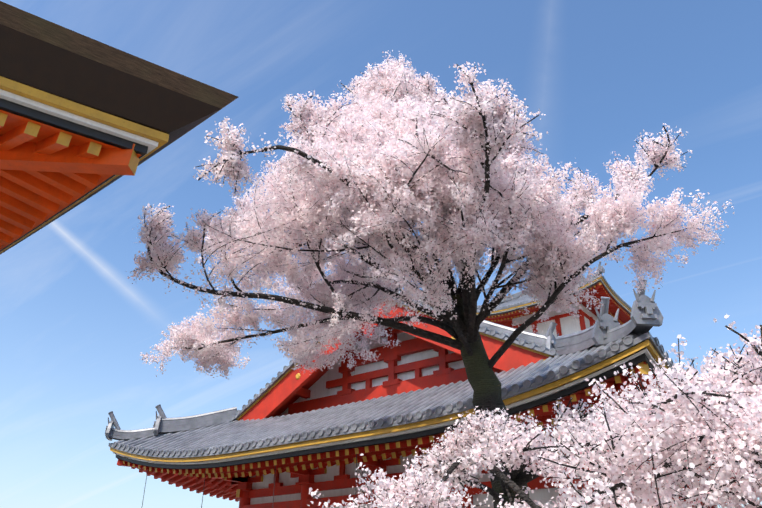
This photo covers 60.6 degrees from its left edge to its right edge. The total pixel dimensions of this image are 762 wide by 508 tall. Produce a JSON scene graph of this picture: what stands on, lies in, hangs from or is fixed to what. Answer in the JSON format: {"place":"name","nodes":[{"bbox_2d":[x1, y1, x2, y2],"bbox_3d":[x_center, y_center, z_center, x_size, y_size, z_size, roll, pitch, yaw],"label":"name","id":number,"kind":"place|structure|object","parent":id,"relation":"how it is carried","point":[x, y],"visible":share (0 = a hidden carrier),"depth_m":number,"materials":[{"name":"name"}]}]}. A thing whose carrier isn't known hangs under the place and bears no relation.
{"place":"outdoors","nodes":[
{"label":"outdoors","id":0,"kind":"place"},
{"bbox_2d":[0,112,139,247],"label":"eave rafters","id":1,"kind":"object","parent":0,"point":[41,179],"visible":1,"depth_m":8.56,"materials":[{"name":"orange wood"}]},
{"bbox_2d":[0,110,140,249],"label":"roof soffit","id":2,"kind":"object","parent":1,"relation":"on","point":[13,121],"visible":0.25,"depth_m":8.25,"materials":[{"name":"wood"}]},
{"bbox_2d":[0,1,237,253],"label":"roof eave bands","id":3,"kind":"object","parent":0,"point":[46,64],"visible":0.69,"depth_m":8.09,"materials":[{"name":"brown wood"}]},
{"bbox_2d":[142,398,582,507],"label":"hall rain chains","id":4,"kind":"object","parent":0,"point":[275,472],"visible":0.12,"depth_m":16.71,"materials":[{"name":"red wood"}]},
{"bbox_2d":[0,0,761,507],"label":"sky","id":5,"kind":"structure","parent":0,"point":[74,328],"materials":[{"name":"blue"}]},
{"bbox_2d":[111,327,659,457],"bbox_3d":[4.037,5.954,24.306,17.200,4.911,19.900,-19,-33,33],"label":"hall roof surface","id":6,"kind":"object","parent":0,"point":[590,366],"depth_m":14.08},
{"bbox_2d":[105,249,663,440],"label":"hall ridges","id":7,"kind":"object","parent":6,"relation":"on","point":[606,328],"visible":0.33,"depth_m":14.44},
{"bbox_2d":[117,333,659,450],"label":"roof tile rows","id":8,"kind":"object","parent":6,"relation":"on","point":[236,432],"visible":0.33,"depth_m":17.27,"materials":[{"name":"grey tile"}]},
{"bbox_2d":[108,331,674,468],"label":"hall eave bands","id":9,"kind":"object","parent":6,"relation":"attached to","point":[414,427],"visible":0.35,"depth_m":14.46,"materials":[{"name":"gold metal"}]},
{"bbox_2d":[113,336,676,455],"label":"roof edge tiles","id":10,"kind":"object","parent":6,"relation":"attached to","point":[588,359],"visible":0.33,"depth_m":14.79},
{"bbox_2d":[308,409,506,507],"bbox_3d":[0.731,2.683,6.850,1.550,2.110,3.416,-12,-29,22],"label":"cherry blossoms","id":11,"kind":"object","parent":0,"point":[423,499],"visible":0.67,"depth_m":6.09,"materials":[{"name":"pink plant"}]},
{"bbox_2d":[236,298,580,420],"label":"gable","id":12,"kind":"structure","parent":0,"point":[412,362],"depth_m":20.27,"materials":[{"name":"red wood"}]},
{"bbox_2d":[231,287,558,421],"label":"roof tiles","id":13,"kind":"object","parent":12,"relation":"on","point":[545,343],"visible":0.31,"depth_m":17.24,"materials":[{"name":"grey tile"}]},
{"bbox_2d":[211,408,717,507],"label":"temple wall","id":14,"kind":"structure","parent":0,"point":[334,483],"depth_m":18.95,"materials":[{"name":"paint"}]},
{"bbox_2d":[117,362,761,504],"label":"eave rafters","id":15,"kind":"object","parent":14,"relation":"attached to","point":[218,488],"visible":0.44,"depth_m":16.80,"materials":[{"name":"red wood"}]},
{"bbox_2d":[117,362,729,502],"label":"hall soffit boards","id":16,"kind":"object","parent":15,"relation":"on","point":[546,417],"visible":0.08,"depth_m":16.21,"materials":[{"name":"red wood"}]},
{"bbox_2d":[477,261,604,308],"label":"pagoda ridges","id":17,"kind":"object","parent":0,"point":[516,295],"visible":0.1,"depth_m":55.78,"materials":[{"name":"grey tile"}]},
{"bbox_2d":[476,274,630,315],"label":"pagoda eave bands","id":18,"kind":"object","parent":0,"point":[619,301],"visible":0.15,"depth_m":51.46,"materials":[{"name":"gold metal"}]},
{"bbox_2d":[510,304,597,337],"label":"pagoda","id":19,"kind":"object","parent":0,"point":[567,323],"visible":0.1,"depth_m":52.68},
{"bbox_2d":[477,276,631,311],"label":"pagoda roof tile ends","id":20,"kind":"object","parent":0,"point":[503,307],"visible":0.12,"depth_m":51.69,"materials":[{"name":"grey tile"}]},
{"bbox_2d":[485,282,630,326],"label":"roof rafters","id":21,"kind":"object","parent":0,"point":[623,316],"visible":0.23,"depth_m":52.54,"materials":[{"name":"red wood"}]},
{"bbox_2d":[488,284,630,323],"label":"pagoda soffit boards","id":22,"kind":"object","parent":21,"relation":"on","point":[574,295],"visible":0.06,"depth_m":52.45,"materials":[{"name":"red wood"}]},
{"label":"ground","id":23,"kind":"structure","parent":0,"visible":0},
{"bbox_2d":[0,25,218,159],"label":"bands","id":24,"kind":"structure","parent":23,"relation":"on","point":[95,108],"depth_m":9.79,"materials":[{"name":"gold metal"}]},
{"bbox_2d":[131,54,730,507],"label":"tree trunk and branches","id":25,"kind":"object","parent":23,"relation":"on","point":[467,342],"visible":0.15,"depth_m":9.82,"materials":[{"name":"brown plant"}]},
{"bbox_2d":[127,50,733,379],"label":"cherry blossoms","id":26,"kind":"object","parent":25,"relation":"attached to","point":[314,187],"visible":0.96,"depth_m":9.28,"materials":[{"name":"pink plant"}]},
{"bbox_2d":[433,314,761,507],"bbox_3d":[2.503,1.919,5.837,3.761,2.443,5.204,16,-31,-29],"label":"cherry blossoms","id":27,"kind":"object","parent":23,"relation":"on","point":[686,410],"visible":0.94,"depth_m":5.04,"materials":[{"name":"pink plant"}]},
{"bbox_2d":[633,348,740,506],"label":"cherry tree wood","id":28,"kind":"object","parent":23,"relation":"on","point":[698,378],"visible":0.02,"depth_m":8.14,"materials":[{"name":"brown plant"}]},
{"bbox_2d":[625,339,761,507],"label":"cherry blossoms","id":29,"kind":"object","parent":28,"relation":"attached to","point":[705,371],"visible":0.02,"depth_m":7.91,"materials":[{"name":"pink plant"}]},
{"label":"pagoda","id":30,"kind":"object","parent":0,"visible":0},
{"bbox_2d":[477,277,600,310],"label":"roof tiles","id":31,"kind":"object","parent":30,"relation":"on","point":[526,297],"visible":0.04,"depth_m":54.52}
]}

